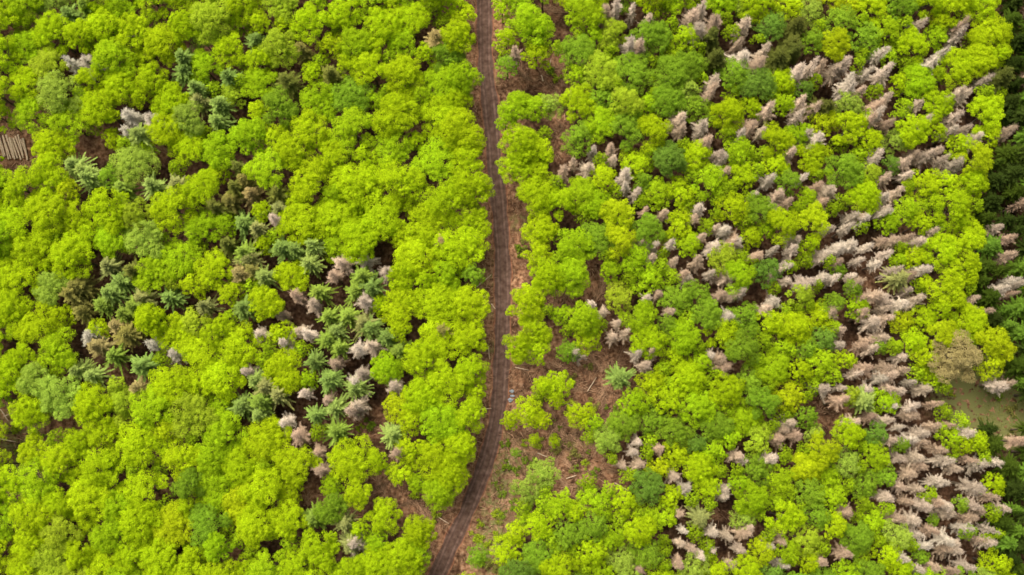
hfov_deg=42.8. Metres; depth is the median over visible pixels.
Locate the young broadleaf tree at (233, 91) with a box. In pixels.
[220,82,246,108]
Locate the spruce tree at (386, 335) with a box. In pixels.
[373,327,401,351]
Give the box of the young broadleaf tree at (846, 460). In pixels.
[827,445,861,478]
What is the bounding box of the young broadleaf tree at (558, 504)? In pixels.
[542,486,576,523]
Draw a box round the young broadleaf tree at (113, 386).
[107,375,128,393]
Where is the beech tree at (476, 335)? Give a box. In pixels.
[452,318,487,355]
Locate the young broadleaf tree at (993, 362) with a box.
[970,348,1005,381]
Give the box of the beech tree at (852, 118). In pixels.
[831,110,868,145]
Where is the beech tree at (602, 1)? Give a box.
[592,0,613,8]
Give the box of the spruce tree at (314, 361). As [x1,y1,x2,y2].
[301,348,330,375]
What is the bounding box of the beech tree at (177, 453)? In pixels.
[161,434,201,481]
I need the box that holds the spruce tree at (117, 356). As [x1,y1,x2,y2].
[102,342,131,376]
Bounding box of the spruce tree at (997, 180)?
[980,169,1008,196]
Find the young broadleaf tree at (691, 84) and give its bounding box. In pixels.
[677,76,702,102]
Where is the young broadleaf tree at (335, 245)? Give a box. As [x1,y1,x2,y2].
[320,234,345,264]
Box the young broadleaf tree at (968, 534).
[946,523,978,540]
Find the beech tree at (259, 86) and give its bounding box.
[240,67,277,101]
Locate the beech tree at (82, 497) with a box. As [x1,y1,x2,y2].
[62,477,113,531]
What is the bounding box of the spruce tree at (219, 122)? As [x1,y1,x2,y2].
[208,113,236,136]
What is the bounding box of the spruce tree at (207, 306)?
[195,292,225,317]
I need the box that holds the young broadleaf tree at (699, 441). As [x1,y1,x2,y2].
[684,434,706,452]
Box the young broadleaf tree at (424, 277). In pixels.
[412,268,437,293]
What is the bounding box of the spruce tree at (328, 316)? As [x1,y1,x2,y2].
[315,305,347,329]
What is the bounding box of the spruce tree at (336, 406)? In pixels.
[322,392,359,423]
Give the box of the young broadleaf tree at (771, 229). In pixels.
[754,220,774,238]
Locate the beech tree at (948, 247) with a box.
[921,231,962,273]
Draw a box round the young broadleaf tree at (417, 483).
[407,472,426,494]
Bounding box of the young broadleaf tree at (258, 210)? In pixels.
[251,199,271,223]
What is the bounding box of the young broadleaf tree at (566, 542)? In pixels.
[550,517,587,551]
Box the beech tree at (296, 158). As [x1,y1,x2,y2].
[272,130,319,171]
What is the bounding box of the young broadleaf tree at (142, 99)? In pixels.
[129,86,156,111]
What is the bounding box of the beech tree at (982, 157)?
[952,139,993,180]
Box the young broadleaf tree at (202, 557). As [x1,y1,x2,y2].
[181,540,207,565]
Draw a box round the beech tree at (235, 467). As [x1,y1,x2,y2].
[218,444,258,489]
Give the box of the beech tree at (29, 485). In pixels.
[12,455,59,509]
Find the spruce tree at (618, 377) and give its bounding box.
[602,361,635,390]
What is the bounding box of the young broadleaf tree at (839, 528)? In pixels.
[816,510,846,540]
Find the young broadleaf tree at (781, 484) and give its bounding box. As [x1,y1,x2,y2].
[761,463,793,501]
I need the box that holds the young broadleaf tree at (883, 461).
[858,438,890,471]
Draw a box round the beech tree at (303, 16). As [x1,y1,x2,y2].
[288,1,329,44]
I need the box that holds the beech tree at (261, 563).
[246,547,289,574]
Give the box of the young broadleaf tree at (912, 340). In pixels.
[893,327,928,355]
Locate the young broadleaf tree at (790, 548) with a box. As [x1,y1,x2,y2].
[774,534,801,568]
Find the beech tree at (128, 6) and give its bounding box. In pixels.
[103,0,143,19]
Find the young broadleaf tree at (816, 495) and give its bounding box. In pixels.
[792,472,827,509]
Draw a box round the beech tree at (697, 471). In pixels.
[681,450,720,488]
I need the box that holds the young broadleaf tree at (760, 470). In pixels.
[740,452,773,487]
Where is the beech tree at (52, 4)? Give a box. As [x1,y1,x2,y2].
[28,0,75,24]
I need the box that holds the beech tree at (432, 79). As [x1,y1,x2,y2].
[417,63,459,98]
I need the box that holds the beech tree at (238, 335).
[218,319,264,368]
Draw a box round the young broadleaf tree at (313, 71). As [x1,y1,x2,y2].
[301,61,322,88]
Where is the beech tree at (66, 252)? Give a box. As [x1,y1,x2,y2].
[49,230,96,279]
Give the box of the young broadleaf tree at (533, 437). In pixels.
[528,433,540,446]
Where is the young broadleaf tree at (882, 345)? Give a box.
[871,337,887,354]
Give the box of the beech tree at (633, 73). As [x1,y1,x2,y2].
[608,50,653,95]
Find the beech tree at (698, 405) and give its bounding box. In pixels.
[673,390,718,429]
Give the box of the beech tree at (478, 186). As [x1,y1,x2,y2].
[452,170,495,206]
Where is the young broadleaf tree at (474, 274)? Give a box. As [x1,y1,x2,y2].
[461,262,485,286]
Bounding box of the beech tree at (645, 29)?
[625,16,673,58]
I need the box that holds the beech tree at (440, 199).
[412,177,470,228]
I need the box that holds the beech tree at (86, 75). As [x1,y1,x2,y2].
[73,67,105,91]
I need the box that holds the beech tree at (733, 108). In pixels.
[709,96,744,135]
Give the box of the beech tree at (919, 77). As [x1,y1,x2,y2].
[900,61,936,100]
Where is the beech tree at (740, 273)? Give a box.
[723,259,757,299]
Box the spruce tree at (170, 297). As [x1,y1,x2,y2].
[158,286,190,311]
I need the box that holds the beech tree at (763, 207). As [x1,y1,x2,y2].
[744,190,777,226]
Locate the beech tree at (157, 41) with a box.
[142,21,186,67]
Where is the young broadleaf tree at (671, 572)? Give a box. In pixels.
[644,562,675,574]
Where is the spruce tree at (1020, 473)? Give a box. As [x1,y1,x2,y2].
[1005,462,1023,485]
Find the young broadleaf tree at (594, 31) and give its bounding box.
[585,26,608,51]
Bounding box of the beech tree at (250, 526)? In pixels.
[235,499,281,550]
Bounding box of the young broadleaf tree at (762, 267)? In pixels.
[751,257,783,289]
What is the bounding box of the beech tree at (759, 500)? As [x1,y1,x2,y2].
[732,478,769,517]
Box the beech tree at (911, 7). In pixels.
[883,0,920,23]
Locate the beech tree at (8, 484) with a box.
[0,463,19,513]
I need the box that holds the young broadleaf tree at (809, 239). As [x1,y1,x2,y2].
[796,233,819,256]
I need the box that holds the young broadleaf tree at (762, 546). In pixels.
[744,534,775,567]
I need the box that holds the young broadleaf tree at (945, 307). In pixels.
[921,299,950,321]
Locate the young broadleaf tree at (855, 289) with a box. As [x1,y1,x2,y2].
[840,278,862,297]
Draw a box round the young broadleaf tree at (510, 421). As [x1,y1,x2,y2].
[499,409,521,430]
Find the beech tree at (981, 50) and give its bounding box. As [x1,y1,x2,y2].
[961,41,999,78]
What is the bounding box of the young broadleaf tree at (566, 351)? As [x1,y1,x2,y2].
[556,338,580,363]
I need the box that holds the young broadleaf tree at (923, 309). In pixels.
[908,303,940,332]
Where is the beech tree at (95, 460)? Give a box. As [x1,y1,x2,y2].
[77,447,124,495]
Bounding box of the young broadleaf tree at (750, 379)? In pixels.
[734,362,769,396]
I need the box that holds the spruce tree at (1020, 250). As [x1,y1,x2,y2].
[1014,236,1023,261]
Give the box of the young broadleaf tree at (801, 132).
[781,122,813,147]
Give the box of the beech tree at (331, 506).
[312,491,348,524]
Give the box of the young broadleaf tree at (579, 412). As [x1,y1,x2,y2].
[563,399,596,430]
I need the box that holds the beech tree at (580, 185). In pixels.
[559,175,602,218]
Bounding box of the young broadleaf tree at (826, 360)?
[799,346,836,382]
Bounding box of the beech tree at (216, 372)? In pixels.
[198,351,246,402]
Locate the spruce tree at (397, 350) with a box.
[387,339,416,363]
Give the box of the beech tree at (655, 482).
[629,467,665,505]
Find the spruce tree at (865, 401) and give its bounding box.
[848,384,875,413]
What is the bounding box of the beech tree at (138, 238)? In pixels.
[123,220,164,258]
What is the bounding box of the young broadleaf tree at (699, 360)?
[685,351,713,373]
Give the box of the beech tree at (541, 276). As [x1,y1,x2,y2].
[528,258,569,296]
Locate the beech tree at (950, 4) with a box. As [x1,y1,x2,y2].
[934,0,975,29]
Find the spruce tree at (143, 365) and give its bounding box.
[129,351,160,384]
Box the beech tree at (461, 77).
[443,59,484,94]
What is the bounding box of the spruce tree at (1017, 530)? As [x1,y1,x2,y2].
[1001,521,1023,539]
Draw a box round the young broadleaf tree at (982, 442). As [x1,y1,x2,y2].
[963,428,988,452]
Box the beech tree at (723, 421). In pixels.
[698,411,733,443]
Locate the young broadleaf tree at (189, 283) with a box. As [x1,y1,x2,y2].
[178,270,209,301]
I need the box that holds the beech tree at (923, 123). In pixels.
[894,113,931,149]
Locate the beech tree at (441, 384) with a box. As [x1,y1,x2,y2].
[423,357,467,407]
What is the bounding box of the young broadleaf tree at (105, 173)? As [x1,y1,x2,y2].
[97,162,125,189]
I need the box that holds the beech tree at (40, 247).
[9,228,60,270]
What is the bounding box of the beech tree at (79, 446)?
[62,427,96,460]
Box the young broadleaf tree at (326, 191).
[321,182,345,205]
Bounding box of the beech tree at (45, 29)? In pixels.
[30,9,75,56]
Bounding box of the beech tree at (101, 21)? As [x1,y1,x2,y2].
[84,3,127,45]
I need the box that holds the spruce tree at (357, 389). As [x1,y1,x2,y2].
[343,373,374,405]
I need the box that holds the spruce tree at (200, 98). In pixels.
[188,90,213,119]
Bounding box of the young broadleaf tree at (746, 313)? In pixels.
[723,300,758,332]
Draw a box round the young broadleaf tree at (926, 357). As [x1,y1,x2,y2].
[906,344,939,372]
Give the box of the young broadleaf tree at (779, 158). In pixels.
[760,150,789,181]
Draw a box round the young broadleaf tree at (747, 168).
[721,157,758,192]
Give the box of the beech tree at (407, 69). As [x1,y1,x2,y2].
[381,53,425,102]
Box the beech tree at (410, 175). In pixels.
[376,156,426,207]
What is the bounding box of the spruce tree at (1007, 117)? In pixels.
[986,110,1014,128]
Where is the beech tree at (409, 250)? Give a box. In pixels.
[392,230,445,280]
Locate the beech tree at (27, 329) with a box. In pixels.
[12,300,67,351]
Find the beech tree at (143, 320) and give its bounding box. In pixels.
[132,302,169,336]
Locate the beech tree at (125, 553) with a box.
[111,540,144,574]
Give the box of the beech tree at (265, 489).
[235,463,282,511]
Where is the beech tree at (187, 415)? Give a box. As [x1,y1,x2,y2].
[165,392,218,441]
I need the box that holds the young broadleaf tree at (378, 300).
[369,294,387,318]
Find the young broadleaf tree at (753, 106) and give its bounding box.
[739,96,762,120]
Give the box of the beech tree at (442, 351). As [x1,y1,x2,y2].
[418,319,463,360]
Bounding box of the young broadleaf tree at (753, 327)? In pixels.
[743,321,760,341]
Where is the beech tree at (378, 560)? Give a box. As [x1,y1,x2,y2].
[358,540,396,574]
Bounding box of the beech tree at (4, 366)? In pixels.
[0,354,30,398]
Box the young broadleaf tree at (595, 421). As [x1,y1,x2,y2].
[583,413,603,432]
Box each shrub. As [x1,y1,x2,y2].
[6,426,17,434]
[355,423,364,432]
[363,417,376,430]
[408,488,419,499]
[431,511,441,522]
[468,530,481,543]
[476,519,484,528]
[478,535,492,547]
[485,560,496,573]
[491,507,503,524]
[495,515,506,524]
[496,488,506,498]
[498,510,508,519]
[499,438,510,447]
[501,459,511,470]
[509,497,517,511]
[512,465,520,476]
[514,243,527,258]
[522,456,531,464]
[532,437,542,449]
[547,66,556,77]
[549,441,561,455]
[551,72,562,83]
[566,372,576,385]
[567,447,581,460]
[575,479,587,494]
[581,458,589,469]
[582,362,593,370]
[586,397,600,409]
[591,466,599,476]
[612,403,621,412]
[994,392,1003,401]
[1004,403,1017,417]
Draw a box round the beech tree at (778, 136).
[761,120,796,157]
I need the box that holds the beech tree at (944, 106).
[919,86,956,123]
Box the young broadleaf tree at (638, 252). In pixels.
[617,241,651,281]
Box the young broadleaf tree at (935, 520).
[922,513,938,526]
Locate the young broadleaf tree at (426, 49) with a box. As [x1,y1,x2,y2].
[413,40,441,69]
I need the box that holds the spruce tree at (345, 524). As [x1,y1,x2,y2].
[330,510,358,534]
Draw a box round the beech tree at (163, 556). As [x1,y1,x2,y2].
[136,535,177,574]
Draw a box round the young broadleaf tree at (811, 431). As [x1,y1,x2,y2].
[802,422,824,444]
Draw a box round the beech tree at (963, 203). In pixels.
[929,188,974,231]
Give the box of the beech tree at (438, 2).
[421,0,446,14]
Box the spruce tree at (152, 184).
[140,171,169,201]
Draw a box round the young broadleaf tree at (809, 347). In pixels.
[796,335,818,359]
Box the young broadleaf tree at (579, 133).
[560,120,592,158]
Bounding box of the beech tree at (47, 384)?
[29,373,81,420]
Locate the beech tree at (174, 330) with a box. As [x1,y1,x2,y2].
[152,311,196,352]
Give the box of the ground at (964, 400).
[0,0,1023,574]
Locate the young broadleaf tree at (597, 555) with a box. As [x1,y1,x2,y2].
[572,535,610,573]
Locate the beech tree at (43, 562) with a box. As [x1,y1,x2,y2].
[27,541,70,574]
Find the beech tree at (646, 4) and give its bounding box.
[633,0,666,19]
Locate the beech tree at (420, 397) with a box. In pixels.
[398,376,443,418]
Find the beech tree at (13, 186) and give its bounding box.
[1,164,41,210]
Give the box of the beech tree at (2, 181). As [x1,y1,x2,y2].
[0,165,17,203]
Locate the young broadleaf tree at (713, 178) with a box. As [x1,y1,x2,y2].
[690,163,726,201]
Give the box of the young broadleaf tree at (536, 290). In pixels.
[518,283,547,312]
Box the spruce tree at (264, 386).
[252,372,277,395]
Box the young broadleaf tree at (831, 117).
[807,110,840,136]
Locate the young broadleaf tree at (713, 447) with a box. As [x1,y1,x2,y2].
[698,437,728,466]
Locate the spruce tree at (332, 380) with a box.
[318,368,346,396]
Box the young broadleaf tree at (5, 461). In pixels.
[0,448,18,472]
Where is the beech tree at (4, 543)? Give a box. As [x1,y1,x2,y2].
[0,529,16,574]
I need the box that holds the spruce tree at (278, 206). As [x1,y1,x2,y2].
[268,200,290,222]
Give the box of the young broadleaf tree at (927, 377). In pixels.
[920,367,944,390]
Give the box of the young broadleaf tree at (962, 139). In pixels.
[940,133,972,159]
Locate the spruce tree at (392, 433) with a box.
[378,421,407,449]
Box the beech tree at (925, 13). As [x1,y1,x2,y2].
[910,0,942,20]
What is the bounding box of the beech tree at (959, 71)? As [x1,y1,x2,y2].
[933,47,976,89]
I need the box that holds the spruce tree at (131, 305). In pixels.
[124,295,155,315]
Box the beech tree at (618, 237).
[604,223,638,263]
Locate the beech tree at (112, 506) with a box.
[101,489,132,520]
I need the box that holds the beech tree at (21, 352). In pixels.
[3,340,44,375]
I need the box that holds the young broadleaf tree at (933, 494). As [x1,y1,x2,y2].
[913,485,938,503]
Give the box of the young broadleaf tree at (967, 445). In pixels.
[945,434,974,455]
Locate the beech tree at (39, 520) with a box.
[7,495,56,536]
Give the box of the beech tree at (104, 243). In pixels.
[93,216,135,259]
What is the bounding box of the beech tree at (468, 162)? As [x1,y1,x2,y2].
[446,143,484,173]
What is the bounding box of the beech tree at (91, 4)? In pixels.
[76,0,108,11]
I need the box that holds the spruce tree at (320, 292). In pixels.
[308,282,340,306]
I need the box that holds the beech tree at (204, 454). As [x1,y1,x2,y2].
[192,442,232,476]
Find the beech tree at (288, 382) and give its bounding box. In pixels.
[261,347,303,396]
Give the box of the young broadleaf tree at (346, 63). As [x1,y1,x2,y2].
[336,54,357,81]
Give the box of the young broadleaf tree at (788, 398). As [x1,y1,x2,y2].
[770,376,806,412]
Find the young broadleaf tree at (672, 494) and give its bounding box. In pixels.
[658,484,683,509]
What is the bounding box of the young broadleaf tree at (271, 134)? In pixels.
[259,123,288,153]
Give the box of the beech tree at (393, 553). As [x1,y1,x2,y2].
[379,535,423,574]
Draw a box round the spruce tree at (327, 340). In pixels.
[313,327,341,353]
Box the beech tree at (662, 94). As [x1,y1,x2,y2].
[648,81,687,117]
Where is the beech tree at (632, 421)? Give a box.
[606,409,641,441]
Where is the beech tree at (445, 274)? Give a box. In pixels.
[431,257,467,290]
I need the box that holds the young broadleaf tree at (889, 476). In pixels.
[869,465,896,486]
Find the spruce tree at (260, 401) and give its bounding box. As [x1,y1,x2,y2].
[247,388,284,417]
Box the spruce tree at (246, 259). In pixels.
[232,246,266,269]
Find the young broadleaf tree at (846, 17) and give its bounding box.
[819,3,858,39]
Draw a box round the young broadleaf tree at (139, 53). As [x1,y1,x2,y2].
[126,43,156,74]
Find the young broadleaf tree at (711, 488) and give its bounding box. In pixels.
[690,474,722,500]
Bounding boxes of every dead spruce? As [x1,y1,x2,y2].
[61,54,95,80]
[79,53,106,75]
[81,327,107,344]
[119,124,142,141]
[121,106,146,127]
[143,112,168,132]
[144,336,170,354]
[168,344,187,364]
[240,363,262,376]
[252,324,272,342]
[268,212,283,228]
[276,310,293,326]
[277,410,296,431]
[278,336,296,356]
[287,288,308,310]
[289,324,313,337]
[291,422,311,446]
[297,387,317,399]
[300,327,321,342]
[306,297,322,317]
[310,441,328,460]
[310,462,334,477]
[322,391,337,405]
[325,269,345,284]
[327,355,349,370]
[331,254,355,275]
[342,401,367,420]
[346,338,369,358]
[346,532,367,557]
[347,373,359,384]
[351,391,371,415]
[354,290,375,316]
[354,364,372,382]
[356,253,380,271]
[364,339,386,358]
[377,265,390,284]
[386,376,403,396]
[387,446,405,461]
[508,44,522,71]
[557,163,569,183]
[568,157,577,174]
[571,349,586,366]
[577,162,594,178]
[585,145,596,163]
[586,299,595,312]
[598,4,610,30]
[598,305,608,318]
[604,142,618,163]
[605,153,616,167]
[605,329,618,348]
[606,319,621,333]
[608,0,622,27]
[612,456,626,470]
[614,167,633,186]
[618,35,636,64]
[618,181,630,198]
[618,327,631,344]
[624,443,640,457]
[625,2,636,31]
[625,36,644,68]
[626,187,642,204]
[626,348,647,367]
[626,454,646,470]
[628,434,643,447]
[629,41,644,62]
[631,358,653,374]
[631,564,645,573]
[636,205,650,219]
[638,12,653,43]
[640,293,652,302]
[643,251,656,266]
[644,239,659,255]
[644,347,659,359]
[645,443,664,458]
[651,289,662,303]
[655,209,670,224]
[660,237,675,254]
[661,305,676,315]
[664,111,686,138]
[664,467,680,483]
[666,255,678,269]
[668,123,686,142]
[670,553,683,569]
[672,536,686,548]
[674,269,689,285]
[674,505,685,518]
[675,524,687,533]
[676,478,691,498]
[678,7,700,30]
[680,268,696,287]
[682,539,697,552]
[685,21,707,48]
[686,212,698,225]
[686,254,704,274]
[688,203,706,217]
[688,547,707,560]
[689,0,706,21]
[690,119,709,141]
[691,233,707,244]
[696,81,718,106]
[698,133,712,158]
[700,72,720,100]
[700,239,720,259]
[701,13,722,41]
[701,268,717,282]
[703,520,718,537]
[705,348,716,359]
[706,149,724,164]
[706,223,719,236]
[706,347,726,366]
[707,224,733,241]
[708,542,718,553]
[709,270,735,289]
[711,287,726,301]
[712,361,735,376]
[713,151,728,167]
[715,487,732,501]
[717,165,731,181]
[717,482,730,493]
[718,525,734,544]
[719,233,742,251]
[720,291,742,303]
[720,306,740,323]
[721,552,736,571]
[723,48,750,75]
[724,35,744,59]
[724,228,741,251]
[724,446,744,463]
[727,286,745,301]
[727,541,746,553]
[728,126,745,150]
[729,15,751,45]
[729,526,751,540]
[734,458,748,465]
[737,118,757,138]
[737,520,754,536]
[745,54,767,78]
[746,250,763,262]
[749,41,770,68]
[750,126,767,144]
[753,101,776,129]
[754,173,775,190]
[755,303,772,317]
[757,289,780,311]
[758,448,777,465]
[761,536,775,551]
[763,244,779,258]
[764,267,783,284]
[765,431,786,452]
[767,186,784,208]
[769,556,789,568]
[770,414,797,431]
[772,195,793,210]
[772,422,789,434]
[772,529,786,545]
[776,146,796,167]
[777,275,791,288]
[778,242,798,262]
[779,260,794,269]
[782,62,806,91]
[782,234,802,247]
[782,427,803,446]
[784,108,805,132]
[785,172,808,190]
[786,93,807,124]
[786,273,816,292]
[796,128,813,150]
[797,100,822,124]
[798,55,821,80]
[805,130,825,152]
[805,180,823,196]
[806,251,829,265]
[807,382,831,403]
[809,196,828,209]
[810,248,832,257]
[812,58,828,81]
[812,182,837,201]
[812,552,827,566]
[814,270,830,284]
[816,62,841,86]
[819,224,836,236]
[819,272,841,287]
[822,393,849,411]
[824,241,846,260]
[824,257,843,271]
[826,304,837,321]
[827,55,852,83]
[829,325,846,339]
[829,539,854,559]
[831,80,856,106]
[831,219,855,237]
[831,337,845,351]
[831,381,848,392]
[832,502,853,520]
[833,75,854,97]
[836,71,855,101]
[836,210,860,226]
[838,413,861,424]
[839,237,858,254]
[840,272,857,282]
[842,368,863,379]
[844,276,866,293]
[845,85,867,105]
[845,255,866,269]
[846,211,866,231]
[848,294,867,302]
[848,306,870,323]
[848,341,868,354]
[848,360,873,380]
[849,213,870,229]
[853,242,874,254]
[854,65,876,84]
[854,334,877,349]
[855,110,877,140]
[855,314,881,333]
[856,343,878,358]
[856,378,872,395]
[857,409,877,425]
[858,98,886,122]
[858,288,883,303]
[860,45,891,68]
[861,257,881,273]
[863,105,886,124]
[864,154,879,169]
[864,368,888,386]
[865,59,896,91]
[865,147,884,164]
[866,207,893,220]
[866,330,891,343]
[866,414,896,425]
[868,249,894,263]
[868,358,895,373]
[869,304,892,315]
[869,489,894,502]
[870,190,889,210]
[870,204,891,219]
[870,290,889,306]
[872,116,896,140]
[872,381,896,395]
[873,91,892,110]
[873,234,889,248]
[873,368,899,383]
[874,171,891,189]
[874,299,894,307]
[875,233,900,249]
[875,265,905,279]
[877,313,895,330]
[877,434,897,445]
[879,185,904,205]
[879,545,910,563]
[880,382,906,398]
[880,509,908,524]
[882,398,898,408]
[884,444,907,463]
[884,478,907,494]
[885,420,906,432]
[887,154,912,176]
[887,297,909,314]
[887,352,908,367]
[888,365,911,379]
[891,170,915,183]
[892,410,920,422]
[892,489,915,506]
[893,285,914,298]
[893,399,920,414]
[894,433,919,449]
[895,463,918,483]
[897,231,914,245]
[897,378,916,388]
[898,99,924,120]
[899,507,921,531]
[900,17,927,36]
[900,235,927,252]
[900,270,916,283]
[900,292,925,311]
[900,461,928,473]
[901,425,930,440]
[901,527,926,538]
[902,147,922,167]
[903,446,926,464]
[903,483,926,493]
[903,562,927,574]
[906,263,932,277]
[906,381,932,397]
[907,492,933,514]
[908,149,934,171]
[910,499,934,511]
[910,538,932,551]
[911,144,945,167]
[911,437,929,448]
[912,523,939,538]
[914,555,942,574]
[915,420,941,432]
[917,113,931,131]
[917,472,950,489]
[918,226,940,237]
[918,400,943,410]
[918,493,945,507]
[920,56,939,75]
[920,441,948,453]
[921,44,953,64]
[922,473,949,486]
[924,453,955,469]
[927,506,955,520]
[928,152,950,173]
[929,526,956,546]
[929,543,953,560]
[931,123,960,144]
[933,108,965,134]
[935,544,966,558]
[936,15,972,49]
[936,156,965,178]
[938,86,966,113]
[938,420,955,430]
[938,462,964,475]
[938,497,953,512]
[940,561,961,574]
[942,23,968,48]
[945,536,960,546]
[946,554,975,572]
[947,123,973,142]
[948,87,972,107]
[948,454,979,464]
[948,521,975,535]
[949,426,976,439]
[949,509,979,523]
[951,476,987,499]
[953,495,984,510]
[955,534,988,545]
[960,131,983,151]
[961,453,989,475]
[966,295,980,304]
[966,489,1000,502]
[968,499,986,515]
[971,72,995,91]
[971,520,1000,534]
[972,532,997,550]
[975,306,995,313]
[977,455,1003,467]
[979,377,1008,397]
[982,500,1012,514]
[985,123,1017,144]
[985,223,1003,236]
[987,276,1022,286]
[988,284,1011,296]
[991,250,1019,264]
[996,233,1017,245]
[997,276,1023,289]
[998,376,1016,385]
[999,290,1020,299]
[1000,198,1023,212]
[1001,435,1023,450]
[1010,197,1023,212]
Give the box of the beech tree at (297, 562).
[277,545,318,574]
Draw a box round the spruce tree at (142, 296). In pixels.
[133,285,161,308]
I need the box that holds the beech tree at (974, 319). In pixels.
[947,302,989,341]
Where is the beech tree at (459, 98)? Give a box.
[441,81,474,113]
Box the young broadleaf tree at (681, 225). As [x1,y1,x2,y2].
[665,206,694,244]
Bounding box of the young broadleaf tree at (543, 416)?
[533,409,552,429]
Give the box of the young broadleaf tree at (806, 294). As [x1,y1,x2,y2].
[784,284,815,307]
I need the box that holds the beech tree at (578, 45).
[555,33,594,66]
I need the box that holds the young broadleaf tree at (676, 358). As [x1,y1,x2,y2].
[659,340,693,374]
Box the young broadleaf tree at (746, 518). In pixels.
[728,507,755,530]
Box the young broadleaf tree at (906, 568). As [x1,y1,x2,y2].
[885,555,914,574]
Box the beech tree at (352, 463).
[325,433,384,486]
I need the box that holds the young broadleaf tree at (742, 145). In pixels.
[723,135,755,172]
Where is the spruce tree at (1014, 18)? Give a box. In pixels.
[992,8,1023,45]
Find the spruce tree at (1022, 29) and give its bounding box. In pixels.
[1016,20,1023,33]
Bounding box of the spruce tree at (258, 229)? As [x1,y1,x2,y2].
[249,217,273,244]
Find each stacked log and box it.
[0,137,5,155]
[2,137,10,158]
[5,134,12,157]
[8,137,15,159]
[11,138,17,158]
[12,138,21,159]
[14,136,23,157]
[17,134,23,155]
[22,138,27,159]
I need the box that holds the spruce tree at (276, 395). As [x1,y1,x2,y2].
[267,383,297,410]
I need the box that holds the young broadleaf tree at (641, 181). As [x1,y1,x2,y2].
[631,169,652,193]
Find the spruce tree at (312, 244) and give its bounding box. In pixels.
[304,237,326,259]
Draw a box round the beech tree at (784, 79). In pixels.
[766,66,796,98]
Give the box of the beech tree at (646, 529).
[623,516,656,548]
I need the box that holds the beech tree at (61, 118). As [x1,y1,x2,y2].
[46,97,88,145]
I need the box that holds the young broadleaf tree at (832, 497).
[819,478,848,511]
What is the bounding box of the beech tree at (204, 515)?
[188,502,232,551]
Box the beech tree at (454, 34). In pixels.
[438,19,476,58]
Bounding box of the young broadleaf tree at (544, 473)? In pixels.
[527,456,561,488]
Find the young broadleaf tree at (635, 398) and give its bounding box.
[615,386,651,418]
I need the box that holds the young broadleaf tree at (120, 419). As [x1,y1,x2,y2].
[113,409,134,430]
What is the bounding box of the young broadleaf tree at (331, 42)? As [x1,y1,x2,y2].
[314,30,345,63]
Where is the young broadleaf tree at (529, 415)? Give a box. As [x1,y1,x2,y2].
[510,394,544,427]
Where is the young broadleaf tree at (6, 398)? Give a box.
[0,387,17,407]
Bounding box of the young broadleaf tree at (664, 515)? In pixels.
[641,498,677,531]
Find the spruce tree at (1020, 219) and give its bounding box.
[1013,214,1023,231]
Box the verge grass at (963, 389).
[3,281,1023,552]
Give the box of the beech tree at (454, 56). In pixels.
[432,39,466,73]
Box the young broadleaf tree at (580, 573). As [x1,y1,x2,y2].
[572,570,590,574]
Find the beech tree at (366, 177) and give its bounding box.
[330,161,389,207]
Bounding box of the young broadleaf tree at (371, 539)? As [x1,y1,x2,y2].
[365,529,389,551]
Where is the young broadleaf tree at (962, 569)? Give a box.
[954,565,975,574]
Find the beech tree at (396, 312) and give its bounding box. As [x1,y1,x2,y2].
[380,285,424,329]
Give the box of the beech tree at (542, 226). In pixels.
[519,211,559,243]
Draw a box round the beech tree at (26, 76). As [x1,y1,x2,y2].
[8,65,44,102]
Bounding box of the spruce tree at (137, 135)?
[123,121,160,151]
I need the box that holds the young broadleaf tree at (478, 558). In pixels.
[465,543,488,568]
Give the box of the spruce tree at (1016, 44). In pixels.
[1003,32,1023,61]
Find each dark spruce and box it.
[58,282,103,316]
[65,268,103,298]
[72,295,99,328]
[86,336,127,358]
[106,317,132,335]
[112,318,147,352]
[122,254,153,287]
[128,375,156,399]
[206,198,240,218]
[218,191,244,215]
[218,235,240,264]
[226,179,247,210]
[229,157,246,181]
[229,263,257,294]
[236,170,260,202]
[240,182,265,213]
[245,261,265,280]
[265,182,294,209]
[274,70,309,109]
[289,42,316,69]
[314,65,350,92]
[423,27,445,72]
[432,322,460,343]
[435,229,449,248]
[697,45,728,83]
[698,25,719,57]
[753,44,790,76]
[773,33,801,58]
[779,15,809,58]
[781,39,804,72]
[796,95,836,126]
[964,274,992,292]
[967,286,1002,309]
[969,210,996,228]
[971,65,1015,100]
[973,416,998,435]
[977,531,1018,554]
[979,305,1003,334]
[980,512,1015,533]
[982,157,1005,174]
[987,548,1023,572]
[988,161,1023,190]
[988,318,1017,333]
[990,475,1023,504]
[993,303,1013,316]
[996,0,1023,18]
[996,55,1023,83]
[997,563,1023,574]
[998,92,1022,124]
[998,182,1023,208]
[999,75,1023,95]
[999,352,1023,379]
[999,500,1023,515]
[1002,253,1023,287]
[1004,536,1023,556]
[1007,126,1023,146]
[1007,341,1023,358]
[1009,381,1023,401]
[1011,443,1023,464]
[1011,500,1023,526]
[1013,90,1023,112]
[1013,285,1023,295]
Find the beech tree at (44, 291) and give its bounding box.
[31,271,68,308]
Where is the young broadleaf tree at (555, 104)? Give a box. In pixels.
[541,93,566,120]
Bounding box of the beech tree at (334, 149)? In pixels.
[313,136,347,176]
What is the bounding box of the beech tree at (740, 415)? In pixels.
[727,403,765,436]
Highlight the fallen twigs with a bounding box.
[0,0,891,573]
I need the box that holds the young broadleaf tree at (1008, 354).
[984,339,1017,367]
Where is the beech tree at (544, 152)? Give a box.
[517,134,554,167]
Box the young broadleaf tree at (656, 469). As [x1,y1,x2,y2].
[643,456,669,478]
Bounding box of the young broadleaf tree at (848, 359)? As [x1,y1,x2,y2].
[831,348,857,369]
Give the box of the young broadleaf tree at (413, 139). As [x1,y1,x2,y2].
[405,130,427,151]
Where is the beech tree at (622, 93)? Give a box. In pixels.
[610,85,644,121]

